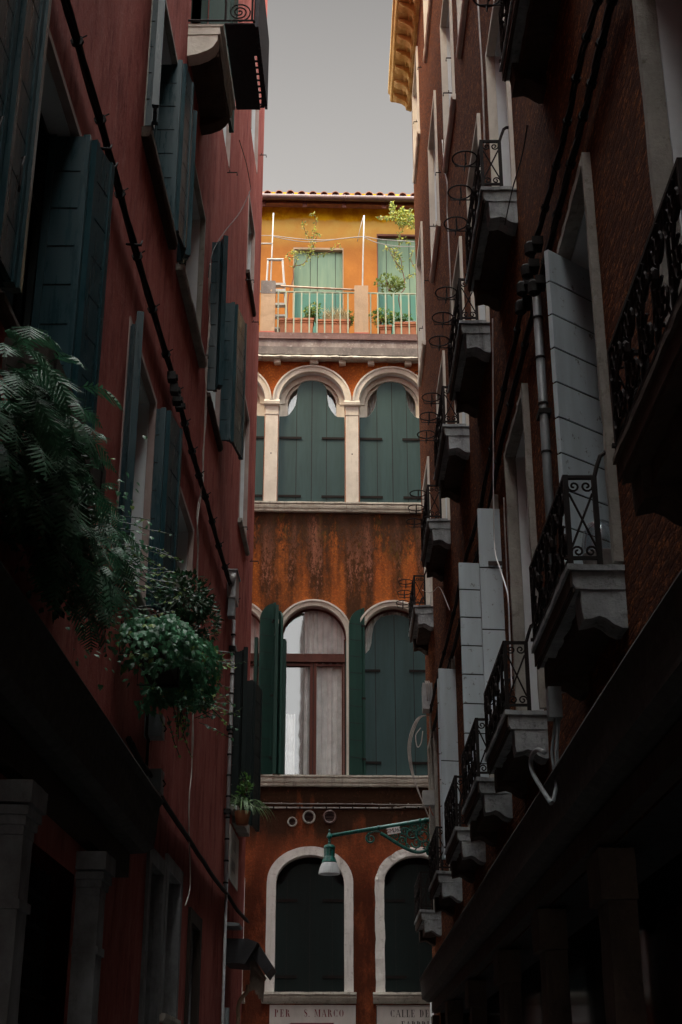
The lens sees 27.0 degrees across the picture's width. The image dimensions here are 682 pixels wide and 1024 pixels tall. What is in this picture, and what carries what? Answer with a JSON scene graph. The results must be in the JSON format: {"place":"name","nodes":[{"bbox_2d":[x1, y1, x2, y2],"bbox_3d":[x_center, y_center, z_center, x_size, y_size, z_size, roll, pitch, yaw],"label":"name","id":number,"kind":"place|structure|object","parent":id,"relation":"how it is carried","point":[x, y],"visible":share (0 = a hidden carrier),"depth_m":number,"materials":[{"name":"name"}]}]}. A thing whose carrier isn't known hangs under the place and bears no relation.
{"place":"outdoors","nodes":[
{"label":"outdoors","id":0,"kind":"place"},
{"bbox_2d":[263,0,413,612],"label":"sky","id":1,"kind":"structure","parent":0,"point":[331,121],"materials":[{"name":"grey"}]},
{"bbox_2d":[582,520,612,563],"bbox_3d":[1.474,0.216,8.038,0.236,0.378,0.236,0,-23,0],"label":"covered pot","id":2,"kind":"object","parent":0,"point":[607,556],"visible":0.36,"depth_m":7.92,"materials":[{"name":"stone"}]},
{"label":"ground","id":3,"kind":"structure","parent":0,"visible":0},
{"bbox_2d":[0,0,268,1023],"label":"pink plaster building","id":4,"kind":"structure","parent":3,"relation":"on","point":[102,920],"depth_m":12.14,"materials":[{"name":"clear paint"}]},
{"bbox_2d":[0,29,81,337],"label":"window","id":5,"kind":"structure","parent":4,"relation":"in","point":[57,113],"depth_m":9.51,"materials":[{"name":"glass"}]},
{"bbox_2d":[0,386,103,622],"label":"shrub","id":6,"kind":"object","parent":4,"relation":"attached to","point":[32,544],"visible":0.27,"depth_m":7.74,"materials":[{"name":"green plant"}]},
{"bbox_2d":[0,338,105,502],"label":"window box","id":7,"kind":"object","parent":4,"relation":"attached to","point":[99,478],"visible":0.2,"depth_m":7.58,"materials":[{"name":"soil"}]},
{"bbox_2d":[0,326,144,656],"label":"hanging fern","id":8,"kind":"object","parent":7,"relation":"hanging from","point":[43,421],"visible":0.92,"depth_m":7.41,"materials":[{"name":"green plant"}]},
{"bbox_2d":[70,0,177,249],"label":"window","id":9,"kind":"structure","parent":4,"relation":"in","point":[169,55],"depth_m":13.59,"materials":[{"name":"stone"}]},
{"bbox_2d":[65,435,189,689],"bbox_3d":[-1.428,0.290,9.415,0.771,1.793,1.845,0,-23,0],"label":"ivy plant","id":10,"kind":"object","parent":4,"relation":"attached to","point":[132,589],"visible":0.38,"depth_m":9.55,"materials":[{"name":"green plant"}]},
{"bbox_2d":[112,316,156,615],"bbox_3d":[-1.847,-0.340,12.238,0.303,2.184,1.694,-1,-23,1],"label":"window","id":11,"kind":"structure","parent":4,"relation":"in","point":[146,422],"depth_m":12.97,"materials":[{"name":"grey glass"}]},
{"bbox_2d":[119,621,179,687],"bbox_3d":[-1.579,1.179,11.780,0.387,0.276,1.200,0,-23,0],"label":"window box","id":12,"kind":"object","parent":4,"relation":"attached to","point":[168,679],"visible":0.36,"depth_m":11.98,"materials":[{"name":"soil"}]},
{"bbox_2d":[61,0,239,603],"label":"cable bundle","id":13,"kind":"object","parent":4,"relation":"attached to","point":[100,120],"visible":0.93,"depth_m":12.15,"materials":[{"name":"black rubber"}]},
{"bbox_2d":[144,687,166,742],"bbox_3d":[-1.630,1.780,12.601,0.193,0.568,0.195,0,-23,0],"label":"meter box","id":14,"kind":"object","parent":4,"relation":"attached to","point":[155,728],"visible":0.89,"depth_m":12.48,"materials":[{"name":"grey metal"}]},
{"bbox_2d":[145,742,165,794],"bbox_3d":[-1.628,2.248,12.516,0.193,0.568,0.196,0,-23,0],"label":"meter box","id":15,"kind":"object","parent":4,"relation":"attached to","point":[157,781],"visible":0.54,"depth_m":12.42,"materials":[{"name":"grey metal"}]},
{"bbox_2d":[159,853,183,1023],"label":"window","id":16,"kind":"structure","parent":4,"relation":"in","point":[169,993],"depth_m":14.24,"materials":[{"name":"stone"}]},
{"bbox_2d":[114,612,245,757],"bbox_3d":[-1.296,1.407,11.668,0.965,1.072,1.809,0,-23,0],"label":"ivy plant","id":17,"kind":"object","parent":4,"relation":"attached to","point":[186,646],"visible":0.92,"depth_m":11.43,"materials":[{"name":"green plant"}]},
{"bbox_2d":[169,486,193,706],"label":"window","id":18,"kind":"structure","parent":4,"relation":"in","point":[185,546],"depth_m":15.86,"materials":[{"name":"grey glass"}]},
{"bbox_2d":[144,567,223,661],"bbox_3d":[-1.457,0.965,12.793,0.794,0.536,2.336,0,-23,0],"label":"shrub","id":19,"kind":"object","parent":4,"relation":"attached to","point":[202,603],"visible":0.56,"depth_m":12.34,"materials":[{"name":"green plant"}]},
{"bbox_2d":[149,303,222,451],"bbox_3d":[-1.973,-2.159,18.473,0.839,2.350,1.548,0,-23,0],"label":"window","id":20,"kind":"structure","parent":4,"relation":"in","point":[213,398],"depth_m":18.45,"materials":[{"name":"white glass"}]},
{"bbox_2d":[126,736,249,922],"bbox_3d":[-1.567,4.054,16.532,0.087,0.187,11.010,-1,-23,1],"label":"cable","id":21,"kind":"object","parent":4,"relation":"attached to","point":[146,770],"visible":0.92,"depth_m":14.45,"materials":[{"name":"black rubber"}]},
{"bbox_2d":[176,165,206,367],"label":"window","id":22,"kind":"structure","parent":4,"relation":"in","point":[190,273],"depth_m":16.99,"materials":[{"name":"stone"}]},
{"bbox_2d":[185,140,250,905],"bbox_3d":[-1.558,-0.718,18.944,0.040,12.142,4.811,-1,-23,1],"label":"wire","id":23,"kind":"object","parent":4,"relation":"attached to","point":[199,501],"visible":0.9,"depth_m":16.52,"materials":[{"name":"black rubber"}]},
{"bbox_2d":[224,1008,228,1023],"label":"drainpipe","id":24,"kind":"object","parent":4,"relation":"attached to","point":[226,1015],"visible":1,"depth_m":18.20,"materials":[{"name":"grey metal"}]},
{"bbox_2d":[223,124,230,167],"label":"window","id":25,"kind":"structure","parent":4,"relation":"in","point":[227,136],"depth_m":20.61,"materials":[{"name":"grey glass"}]},
{"bbox_2d":[221,620,235,1023],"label":"wall pipe","id":26,"kind":"object","parent":4,"relation":"attached to","point":[227,809],"depth_m":18.97,"materials":[{"name":"grey metal"}]},
{"bbox_2d":[228,824,238,890],"bbox_3d":[-1.526,4.912,20.171,0.024,0.730,1.301,-1,-23,1],"label":"sign","id":27,"kind":"object","parent":4,"relation":"attached to","point":[233,859],"visible":0.99,"depth_m":20.09,"materials":[{"name":"grey metal"}]},
{"bbox_2d":[227,569,240,618],"bbox_3d":[-1.494,1.169,19.725,0.140,0.670,0.564,-1,-23,1],"label":"wall box","id":28,"kind":"object","parent":4,"relation":"attached to","point":[233,595],"visible":0.94,"depth_m":19.58,"materials":[{"name":"grey metal"}]},
{"bbox_2d":[227,922,241,929],"bbox_3d":[-1.438,5.530,19.003,0.214,0.055,0.500,0,-23,0],"label":"lead cap","id":29,"kind":"object","parent":4,"relation":"attached to","point":[233,926],"visible":0.79,"depth_m":18.84,"materials":[{"name":"grey metal"}]},
{"bbox_2d":[230,645,239,815],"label":"window","id":30,"kind":"structure","parent":4,"relation":"in","point":[235,808],"depth_m":19.98,"materials":[{"name":"glass"}]},
{"bbox_2d":[232,816,249,835],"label":"stone block","id":31,"kind":"structure","parent":4,"relation":"attached to","point":[242,830],"depth_m":20.54,"materials":[{"name":"grey stone"}]},
{"bbox_2d":[236,985,249,1023],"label":"pipe","id":32,"kind":"object","parent":4,"relation":"attached to","point":[242,996],"visible":0.96,"depth_m":19.21,"materials":[{"name":"metal"}]},
{"bbox_2d":[238,397,249,555],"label":"window","id":33,"kind":"structure","parent":4,"relation":"in","point":[244,464],"depth_m":22.91,"materials":[{"name":"white glass"}]},
{"bbox_2d":[225,793,273,825],"bbox_3d":[-1.289,4.024,19.305,0.899,0.454,0.859,12,-26,-26],"label":"spider plant","id":34,"kind":"object","parent":4,"relation":"attached to","point":[242,814],"visible":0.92,"depth_m":19.19,"materials":[{"name":"green plant"}]},
{"bbox_2d":[234,771,253,800],"bbox_3d":[-1.319,3.749,19.434,0.294,0.429,0.339,0,-23,0],"label":"shrub","id":35,"kind":"object","parent":34,"relation":"on","point":[244,790],"visible":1,"depth_m":19.38,"materials":[{"name":"green plant"}]},
{"bbox_2d":[226,938,275,1001],"bbox_3d":[-1.241,6.220,19.198,0.700,0.790,1.000,0,-23,0],"label":"shop canopy","id":36,"kind":"object","parent":4,"relation":"attached to","point":[245,954],"visible":0.95,"depth_m":18.96,"materials":[{"name":"fabric"}]},
{"bbox_2d":[246,194,255,316],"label":"window","id":37,"kind":"structure","parent":4,"relation":"in","point":[251,230],"depth_m":24.50,"materials":[{"name":"white glass"}]},
{"bbox_2d":[251,56,259,172],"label":"window","id":38,"kind":"structure","parent":4,"relation":"in","point":[254,113],"depth_m":25.80,"materials":[{"name":"white glass"}]},
{"bbox_2d":[241,190,431,1023],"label":"orange palazzo","id":39,"kind":"structure","parent":3,"relation":"on","point":[337,671],"depth_m":27.53,"materials":[{"name":"paint"}]},
{"bbox_2d":[241,886,244,1002],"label":"window","id":40,"kind":"structure","parent":39,"relation":"in","point":[243,1001],"depth_m":24.99,"materials":[{"name":"stone"}]},
{"bbox_2d":[250,603,262,774],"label":"window","id":41,"kind":"structure","parent":39,"relation":"in","point":[256,612],"depth_m":27.37,"materials":[{"name":"white stone"}]},
{"bbox_2d":[257,372,271,473],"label":"window","id":42,"kind":"structure","parent":39,"relation":"in","point":[263,389],"depth_m":29.27,"materials":[{"name":"white stone"}]},
{"bbox_2d":[261,213,273,280],"bbox_3d":[-1.642,-5.250,30.983,0.317,3.015,0.034,1,-23,-2],"label":"washing pole","id":43,"kind":"object","parent":39,"relation":"attached to","point":[271,246],"visible":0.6,"depth_m":31.24,"materials":[{"name":"white metal"}]},
{"bbox_2d":[266,258,285,331],"bbox_3d":[-1.383,-4.681,30.689,0.518,1.919,0.181,0,-23,0],"label":"step ladder","id":44,"kind":"object","parent":39,"relation":"attached to","point":[281,305],"visible":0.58,"depth_m":30.72,"materials":[{"name":"silver metal"}]},
{"bbox_2d":[288,817,296,826],"bbox_3d":[-0.883,5.623,25.819,0.179,0.181,0.040,1,-23,-2],"label":"wall vent","id":45,"kind":"object","parent":39,"relation":"attached to","point":[292,821],"depth_m":25.81,"materials":[{"name":"stone"}]},
{"bbox_2d":[279,318,313,332],"bbox_3d":[-0.945,-3.813,30.166,0.741,0.564,0.270,0,-23,0],"label":"planter","id":46,"kind":"object","parent":39,"relation":"on","point":[297,325],"visible":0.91,"depth_m":30.11,"materials":[{"name":"ceramic"}]},
{"bbox_2d":[303,302,322,322],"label":"shrub","id":47,"kind":"object","parent":46,"relation":"in","point":[312,314],"visible":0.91,"depth_m":30.34,"materials":[{"name":"green plant"}]},
{"bbox_2d":[302,810,315,823],"bbox_3d":[-0.584,5.547,25.861,0.246,0.248,0.049,0,-23,0],"label":"wall vent","id":48,"kind":"object","parent":39,"relation":"attached to","point":[308,816],"depth_m":25.86,"materials":[{"name":"stone"}]},
{"bbox_2d":[261,846,356,1003],"bbox_3d":[-0.555,7.295,25.179,1.652,2.689,0.418,1,-23,-2],"label":"window","id":49,"kind":"structure","parent":39,"relation":"in","point":[278,872],"depth_m":25.09,"materials":[{"name":"stone"}]},
{"bbox_2d":[272,365,350,501],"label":"window","id":50,"kind":"structure","parent":39,"relation":"in","point":[338,391],"depth_m":29.42,"materials":[{"name":"white stone"}]},
{"bbox_2d":[274,599,348,775],"bbox_3d":[-0.525,3.476,27.164,1.490,3.531,0.926,0,-23,0],"label":"window","id":51,"kind":"structure","parent":39,"relation":"in","point":[315,638],"depth_m":27.15,"materials":[{"name":"white fabric"}]},
{"bbox_2d":[269,1005,355,1023],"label":"street sign","id":52,"kind":"object","parent":39,"relation":"attached to","point":[312,1014],"visible":1,"depth_m":24.54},
{"bbox_2d":[285,212,340,317],"bbox_3d":[-0.621,-5.493,31.591,1.271,2.792,0.296,0,-23,0],"label":"climbing vine","id":53,"kind":"object","parent":39,"relation":"attached to","point":[307,253],"visible":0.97,"depth_m":31.72,"materials":[{"name":"green plant"}]},
{"bbox_2d":[323,810,335,823],"bbox_3d":[-0.208,5.548,25.874,0.245,0.249,0.050,0,-23,0],"label":"wall vent","id":54,"kind":"object","parent":39,"relation":"attached to","point":[329,816],"depth_m":25.87,"materials":[{"name":"grey metal"}]},
{"bbox_2d":[318,319,349,332],"bbox_3d":[-0.166,-3.796,30.186,0.726,0.549,0.270,0,-23,0],"label":"planter","id":55,"kind":"object","parent":39,"relation":"on","point":[328,325],"visible":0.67,"depth_m":30.13,"materials":[{"name":"ceramic"}]},
{"bbox_2d":[322,305,351,318],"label":"dry grass clump","id":56,"kind":"object","parent":55,"relation":"on","point":[335,316],"visible":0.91,"depth_m":30.31,"materials":[{"name":"beige plant"}]},
{"bbox_2d":[262,802,421,804],"bbox_3d":[-0.800,5.321,25.948,5.403,0.038,0.035,1,-23,-2],"label":"wall cable","id":57,"kind":"object","parent":39,"relation":"attached to","point":[341,803],"depth_m":25.96,"materials":[{"name":"rubber"}]},
{"bbox_2d":[260,806,428,809],"bbox_3d":[-0.550,5.383,25.926,5.903,0.061,0.042,1,-23,-2],"label":"wall conduit","id":58,"kind":"object","parent":39,"relation":"attached to","point":[339,807],"depth_m":25.93,"materials":[{"name":"metal"}]},
{"bbox_2d":[357,215,364,284],"bbox_3d":[0.432,-5.200,30.958,0.200,2.948,0.062,-12,-26,27],"label":"washing pole","id":59,"kind":"object","parent":39,"relation":"on","point":[363,219],"visible":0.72,"depth_m":31.16,"materials":[{"name":"white metal"}]},
{"bbox_2d":[273,236,359,241],"bbox_3d":[-0.488,-6.005,31.290,1.998,0.175,0.014,1,-23,-2],"label":"washing line","id":60,"kind":"object","parent":59,"relation":"attached to","point":[315,241],"visible":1,"depth_m":31.27,"materials":[{"name":"white fabric"}]},
{"bbox_2d":[276,236,362,239],"bbox_3d":[-0.488,-6.036,31.303,1.998,0.127,0.014,1,-23,-2],"label":"washing line","id":61,"kind":"object","parent":59,"relation":"attached to","point":[313,239],"visible":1,"depth_m":31.28,"materials":[{"name":"white fabric"}]},
{"bbox_2d":[360,600,408,652],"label":"window","id":62,"kind":"structure","parent":39,"relation":"in","point":[389,607],"depth_m":27.50,"materials":[{"name":"white stone"}]},
{"bbox_2d":[379,325,391,333],"bbox_3d":[0.943,-3.727,30.201,0.286,0.434,0.270,0,-23,0],"label":"planter","id":63,"kind":"object","parent":39,"relation":"on","point":[382,329],"visible":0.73,"depth_m":30.14,"materials":[{"name":"ceramic"}]},
{"bbox_2d":[368,307,394,327],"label":"shrub","id":64,"kind":"object","parent":63,"relation":"on","point":[382,317],"visible":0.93,"depth_m":30.37,"materials":[{"name":"green plant"}]},
{"bbox_2d":[352,366,418,494],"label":"window","id":65,"kind":"structure","parent":39,"relation":"in","point":[365,391],"depth_m":29.49,"materials":[{"name":"white stone"}]},
{"bbox_2d":[373,272,405,296],"bbox_3d":[1.068,-4.961,30.966,0.742,0.540,0.432,0,-23,0],"label":"shrub","id":66,"kind":"object","parent":39,"relation":"on","point":[398,282],"visible":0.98,"depth_m":30.93,"materials":[{"name":"green plant"}]},
{"bbox_2d":[377,201,415,315],"bbox_3d":[1.292,-5.669,31.545,1.055,3.047,0.388,0,-23,0],"label":"climbing vine","id":67,"kind":"object","parent":39,"relation":"attached to","point":[402,221],"visible":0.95,"depth_m":31.81,"materials":[{"name":"green plant"}]},
{"bbox_2d":[373,847,429,1003],"bbox_3d":[1.373,7.319,25.233,1.652,2.690,0.419,1,-23,-2],"label":"window","id":68,"kind":"structure","parent":39,"relation":"in","point":[399,860],"depth_m":25.15,"materials":[{"name":"stone"}]},
{"bbox_2d":[376,1005,430,1023],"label":"street sign","id":69,"kind":"object","parent":39,"relation":"attached to","point":[402,1014],"visible":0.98,"depth_m":24.58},
{"bbox_2d":[395,322,415,333],"bbox_3d":[1.479,-3.759,30.226,0.711,0.511,0.270,0,-23,0],"label":"planter","id":70,"kind":"object","parent":39,"relation":"on","point":[405,328],"visible":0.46,"depth_m":30.16,"materials":[{"name":"ceramic"}]},
{"bbox_2d":[389,312,413,321],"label":"shrub","id":71,"kind":"object","parent":70,"relation":"on","point":[398,318],"visible":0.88,"depth_m":30.34,"materials":[{"name":"green plant"}]},
{"bbox_2d":[388,0,681,1023],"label":"brick building","id":72,"kind":"structure","parent":3,"relation":"on","point":[566,908],"depth_m":10.05,"materials":[{"name":"brick"}]},
{"bbox_2d":[319,817,429,875],"bbox_3d":[0.590,5.234,22.335,1.883,0.889,0.340,0,-23,0],"label":"street lamp","id":73,"kind":"object","parent":72,"relation":"attached to","point":[329,866],"visible":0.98,"depth_m":22.36,"materials":[{"name":"green metal"}]},
{"bbox_2d":[407,715,430,821],"bbox_3d":[1.211,3.941,21.911,0.364,1.661,0.068,0,-23,0],"label":"cable loop","id":74,"kind":"object","parent":72,"relation":"hanging from","point":[409,750],"visible":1,"depth_m":21.99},
{"bbox_2d":[416,221,425,386],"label":"window","id":75,"kind":"structure","parent":72,"relation":"in","point":[419,264],"depth_m":25.75,"materials":[{"name":"white stone"}]},
{"bbox_2d":[412,46,433,183],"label":"window","id":76,"kind":"structure","parent":72,"relation":"in","point":[415,92],"depth_m":27.14,"materials":[{"name":"white stone"}]},
{"bbox_2d":[422,681,432,712],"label":"wall box","id":77,"kind":"object","parent":72,"relation":"attached to","point":[427,694],"visible":0.88,"depth_m":22.25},
{"bbox_2d":[422,456,432,604],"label":"window","id":78,"kind":"structure","parent":72,"relation":"in","point":[428,580],"depth_m":23.71,"materials":[{"name":"white stone"}]},
{"bbox_2d":[422,789,434,815],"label":"wall box","id":79,"kind":"object","parent":72,"relation":"attached to","point":[428,797],"visible":0.98,"depth_m":21.88,"materials":[{"name":"white paint"}]},
{"bbox_2d":[429,713,433,789],"bbox_3d":[1.415,3.599,22.340,0.048,1.580,0.056,0,-23,0],"label":"conduit","id":80,"kind":"object","parent":72,"relation":"attached to","point":[431,747],"visible":0.69,"depth_m":22.24,"materials":[{"name":"metal"}]},
{"bbox_2d":[428,729,439,909],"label":"window","id":81,"kind":"structure","parent":72,"relation":"in","point":[434,822],"depth_m":21.50,"materials":[{"name":"stone"}]},
{"bbox_2d":[428,90,440,282],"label":"window","id":82,"kind":"structure","parent":72,"relation":"in","point":[434,207],"depth_m":22.63,"materials":[{"name":"white stone"}]},
{"bbox_2d":[423,0,448,62],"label":"window","id":83,"kind":"structure","parent":72,"relation":"in","point":[427,4],"depth_m":23.77,"materials":[{"name":"white stone"}]},
{"bbox_2d":[436,350,449,518],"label":"window","id":84,"kind":"structure","parent":72,"relation":"in","point":[442,373],"depth_m":20.50,"materials":[{"name":"white stone"}]},
{"bbox_2d":[442,140,450,323],"bbox_3d":[1.456,-3.987,19.568,0.020,3.168,0.524,0,-23,0],"label":"wire","id":85,"kind":"object","parent":72,"relation":"attached to","point":[448,235],"visible":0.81,"depth_m":19.26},
{"bbox_2d":[449,656,454,870],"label":"window","id":86,"kind":"structure","parent":72,"relation":"in","point":[452,664],"depth_m":18.31,"materials":[{"name":"stone"}]},
{"bbox_2d":[451,236,468,423],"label":"window","id":87,"kind":"structure","parent":72,"relation":"in","point":[458,270],"depth_m":17.93,"materials":[{"name":"white stone"}]},
{"bbox_2d":[456,0,467,58],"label":"window","id":88,"kind":"structure","parent":72,"relation":"in","point":[462,5],"depth_m":17.34,"materials":[{"name":"white stone"}]},
{"bbox_2d":[440,0,494,173],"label":"window","id":89,"kind":"structure","parent":72,"relation":"in","point":[446,23],"depth_m":20.15,"materials":[{"name":"white stone"}]},
{"bbox_2d":[466,113,489,320],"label":"window","id":90,"kind":"structure","parent":72,"relation":"in","point":[483,310],"depth_m":15.87,"materials":[{"name":"white stone"}]},
{"bbox_2d":[477,0,485,147],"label":"wire","id":91,"kind":"object","parent":72,"relation":"attached to","point":[481,72],"visible":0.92,"depth_m":14.96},
{"bbox_2d":[485,0,515,186],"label":"window","id":92,"kind":"structure","parent":72,"relation":"in","point":[499,101],"depth_m":14.11,"materials":[{"name":"white stone"}]},
{"bbox_2d":[492,318,511,686],"bbox_3d":[1.387,-0.053,12.566,0.011,3.541,0.784,0,-23,0],"label":"wire","id":93,"kind":"object","parent":72,"relation":"attached to","point":[493,500],"visible":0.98,"depth_m":12.91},
{"bbox_2d":[489,494,519,776],"bbox_3d":[1.620,1.339,13.679,0.354,2.716,1.354,0,-23,0],"label":"window","id":94,"kind":"structure","parent":72,"relation":"in","point":[496,505],"depth_m":13.58,"materials":[{"name":"stone"}]},
{"bbox_2d":[503,497,512,684],"bbox_3d":[1.475,0.701,12.573,0.012,1.785,0.071,0,-23,0],"label":"wire","id":95,"kind":"object","parent":72,"relation":"attached to","point":[506,561],"visible":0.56,"depth_m":12.72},
{"bbox_2d":[429,0,602,713],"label":"cable bundle","id":96,"kind":"object","parent":72,"relation":"attached to","point":[586,37],"visible":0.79,"depth_m":10.41,"materials":[{"name":"black rubber"}]},
{"bbox_2d":[504,125,527,224],"bbox_3d":[1.325,-2.521,10.798,0.009,0.147,1.387,0,-23,0],"label":"wire","id":97,"kind":"object","parent":72,"relation":"attached to","point":[516,174],"visible":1,"depth_m":10.70,"materials":[{"name":"black rubber"}]},
{"bbox_2d":[515,295,531,315],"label":"junction box","id":98,"kind":"object","parent":72,"relation":"attached to","point":[522,305],"visible":0.91,"depth_m":11.06,"materials":[{"name":"black plastic"}]},
{"bbox_2d":[430,0,617,738],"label":"cable bundle","id":99,"kind":"object","parent":72,"relation":"attached to","point":[591,81],"visible":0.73,"depth_m":9.66,"materials":[{"name":"black rubber"}]},
{"bbox_2d":[516,276,533,296],"bbox_3d":[1.423,-1.747,11.019,0.140,0.171,0.122,0,-23,0],"label":"junction box","id":100,"kind":"object","parent":72,"relation":"attached to","point":[521,288],"visible":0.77,"depth_m":10.97,"materials":[{"name":"black plastic"}]},
{"bbox_2d":[503,383,546,709],"bbox_3d":[1.634,0.462,11.620,0.355,2.717,1.350,0,-23,0],"label":"window","id":101,"kind":"structure","parent":72,"relation":"in","point":[518,462],"depth_m":12.15,"materials":[{"name":"stone"}]},
{"bbox_2d":[521,259,539,279],"bbox_3d":[1.425,-1.834,10.740,0.138,0.171,0.121,0,-23,0],"label":"junction box","id":102,"kind":"object","parent":72,"relation":"attached to","point":[530,269],"visible":1,"depth_m":10.70,"materials":[{"name":"black plastic"}]},
{"bbox_2d":[524,236,543,257],"bbox_3d":[1.427,-1.970,10.555,0.138,0.173,0.121,0,-23,0],"label":"junction box","id":103,"kind":"object","parent":72,"relation":"attached to","point":[533,247],"visible":1,"depth_m":10.51,"materials":[{"name":"black plastic"}]},
{"bbox_2d":[527,274,546,296],"bbox_3d":[1.427,-1.654,10.380,0.137,0.170,0.122,0,-23,0],"label":"junction box","id":104,"kind":"object","parent":72,"relation":"attached to","point":[536,286],"visible":0.99,"depth_m":10.34,"materials":[{"name":"black plastic"}]},
{"bbox_2d":[528,747,552,804],"bbox_3d":[1.226,1.646,8.753,0.030,0.471,0.767,0,-23,0],"label":"bent pipe","id":105,"kind":"object","parent":72,"relation":"attached to","point":[535,777],"visible":0.98,"depth_m":8.80,"materials":[{"name":"grey metal"}]},
{"bbox_2d":[532,293,564,692],"bbox_3d":[1.468,-0.228,10.085,0.091,3.123,0.140,0,-23,0],"label":"wall pipe","id":106,"kind":"object","parent":72,"relation":"attached to","point":[544,412],"depth_m":10.25,"materials":[{"name":"grey metal"}]},
{"bbox_2d":[546,686,562,802],"bbox_3d":[1.273,1.386,8.456,0.110,0.715,0.171,0,-23,0],"label":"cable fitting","id":107,"kind":"object","parent":72,"relation":"attached to","point":[554,704],"visible":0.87,"depth_m":8.52,"materials":[{"name":"grey metal"}]},
{"bbox_2d":[469,852,681,1023],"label":"shop window","id":108,"kind":"structure","parent":72,"relation":"in","point":[659,901],"depth_m":9.01,"materials":[{"name":"black glass"}]},
{"bbox_2d":[555,152,623,563],"bbox_3d":[1.654,-0.713,8.858,0.355,2.715,1.350,0,-23,0],"label":"window","id":109,"kind":"structure","parent":72,"relation":"in","point":[578,243],"depth_m":8.41,"materials":[{"name":"stone"}]},
{"bbox_2d":[632,0,681,323],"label":"window","id":110,"kind":"structure","parent":72,"relation":"in","point":[658,23],"depth_m":7.02,"materials":[{"name":"stone"}]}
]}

